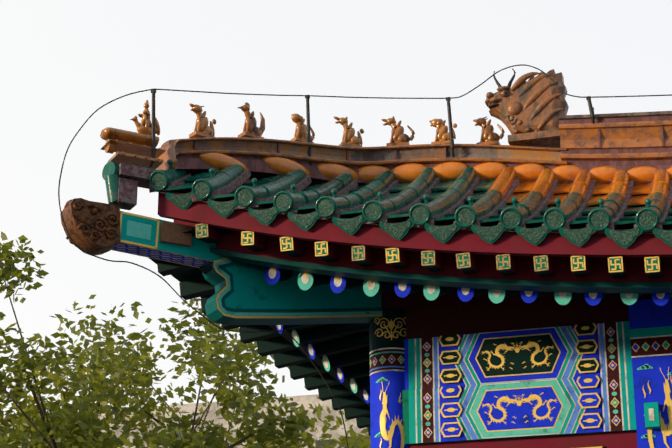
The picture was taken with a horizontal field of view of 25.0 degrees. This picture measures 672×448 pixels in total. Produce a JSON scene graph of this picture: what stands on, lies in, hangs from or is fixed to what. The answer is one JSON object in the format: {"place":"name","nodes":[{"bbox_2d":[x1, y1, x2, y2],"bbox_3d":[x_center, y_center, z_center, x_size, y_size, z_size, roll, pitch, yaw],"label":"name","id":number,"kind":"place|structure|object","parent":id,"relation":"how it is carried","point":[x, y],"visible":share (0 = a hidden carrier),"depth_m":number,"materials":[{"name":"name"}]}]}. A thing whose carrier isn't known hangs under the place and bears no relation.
{"place":"outdoors","nodes":[
{"label":"outdoors","id":0,"kind":"place"},
{"bbox_2d":[0,394,367,447],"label":"distant building","id":1,"kind":"structure","parent":0,"point":[305,400],"depth_m":112.56,"materials":[{"name":"grey concrete"}]},
{"bbox_2d":[0,0,671,416],"label":"sky","id":2,"kind":"structure","parent":0,"point":[61,61],"materials":[{"name":"white"}]},
{"bbox_2d":[151,179,671,232],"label":"roof body","id":3,"kind":"structure","parent":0,"point":[186,190],"depth_m":9.45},
{"label":"ground","id":4,"kind":"structure","parent":0,"visible":0},
{"bbox_2d":[0,401,70,447],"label":"tree","id":5,"kind":"object","parent":4,"relation":"on","point":[37,420],"visible":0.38,"depth_m":44.70,"materials":[{"name":"green plant"}]},
{"bbox_2d":[0,352,301,447],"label":"tree","id":6,"kind":"object","parent":4,"relation":"on","point":[70,394],"visible":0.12,"depth_m":47.31,"materials":[{"name":"green plant"}]},
{"bbox_2d":[0,231,311,447],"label":"tree","id":7,"kind":"object","parent":4,"relation":"on","point":[177,435],"visible":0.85,"depth_m":42.37,"materials":[{"name":"green plant"}]},
{"bbox_2d":[78,342,370,447],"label":"tree","id":8,"kind":"object","parent":4,"relation":"on","point":[365,442],"visible":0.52,"depth_m":47.57,"materials":[{"name":"green plant"}]},
{"bbox_2d":[274,424,367,447],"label":"tree","id":9,"kind":"object","parent":4,"relation":"on","point":[307,439],"visible":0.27,"depth_m":48.88,"materials":[{"name":"green plant"}]},
{"bbox_2d":[370,289,671,447],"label":"wall frame","id":10,"kind":"object","parent":4,"relation":"on","point":[452,313],"visible":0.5,"depth_m":9.77,"materials":[{"name":"red paint"}]},
{"bbox_2d":[149,159,671,247],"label":"roof tiles","id":11,"kind":"object","parent":10,"relation":"on","point":[377,199],"visible":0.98,"depth_m":9.39,"materials":[{"name":"green ceramic"}]},
{"bbox_2d":[60,127,381,324],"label":"corner beam","id":12,"kind":"structure","parent":11,"relation":"attached to","point":[246,294],"depth_m":9.57,"materials":[{"name":"teal paint"}]},
{"bbox_2d":[149,226,370,436],"bbox_3d":[0.338,1.287,12.633,1.195,0.412,7.200,-6,-21,16],"label":"side eave","id":13,"kind":"object","parent":11,"relation":"attached to","point":[338,355],"visible":0.38,"depth_m":11.56,"materials":[{"name":"green paint"}]},
{"bbox_2d":[156,111,671,185],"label":"hip ridge","id":14,"kind":"structure","parent":11,"relation":"on","point":[605,148],"depth_m":10.35,"materials":[{"name":"ceramic"}]},
{"bbox_2d":[130,100,504,146],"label":"roof figurines","id":15,"kind":"object","parent":14,"relation":"on","point":[203,129],"visible":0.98,"depth_m":10.67,"materials":[{"name":"orange ceramic"}]},
{"bbox_2d":[58,64,671,447],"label":"lightning wire","id":16,"kind":"object","parent":14,"relation":"attached to","point":[307,97],"visible":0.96,"depth_m":10.10,"materials":[{"name":"black metal"}]},
{"bbox_2d":[485,68,568,147],"bbox_3d":[1.346,-0.843,10.714,0.582,0.629,0.260,-6,-21,16],"label":"dragon head ornament","id":17,"kind":"object","parent":14,"relation":"on","point":[529,111],"visible":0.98,"depth_m":10.60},
{"bbox_2d":[158,190,671,305],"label":"roof eave","id":18,"kind":"object","parent":10,"relation":"on","point":[373,259],"visible":0.96,"depth_m":9.05,"materials":[{"name":"red paint"}]},
{"bbox_2d":[369,308,671,447],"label":"painted decoration","id":19,"kind":"object","parent":10,"relation":"attached to","point":[523,383],"visible":1,"depth_m":9.66,"materials":[{"name":"blue paint"}]},
{"bbox_2d":[644,402,659,428],"bbox_3d":[1.931,1.170,9.259,0.085,0.150,0.063,-6,-21,16],"label":"switch box","id":20,"kind":"object","parent":10,"relation":"attached to","point":[652,415],"visible":1,"depth_m":9.23,"materials":[{"name":"teal paint"}]}
]}

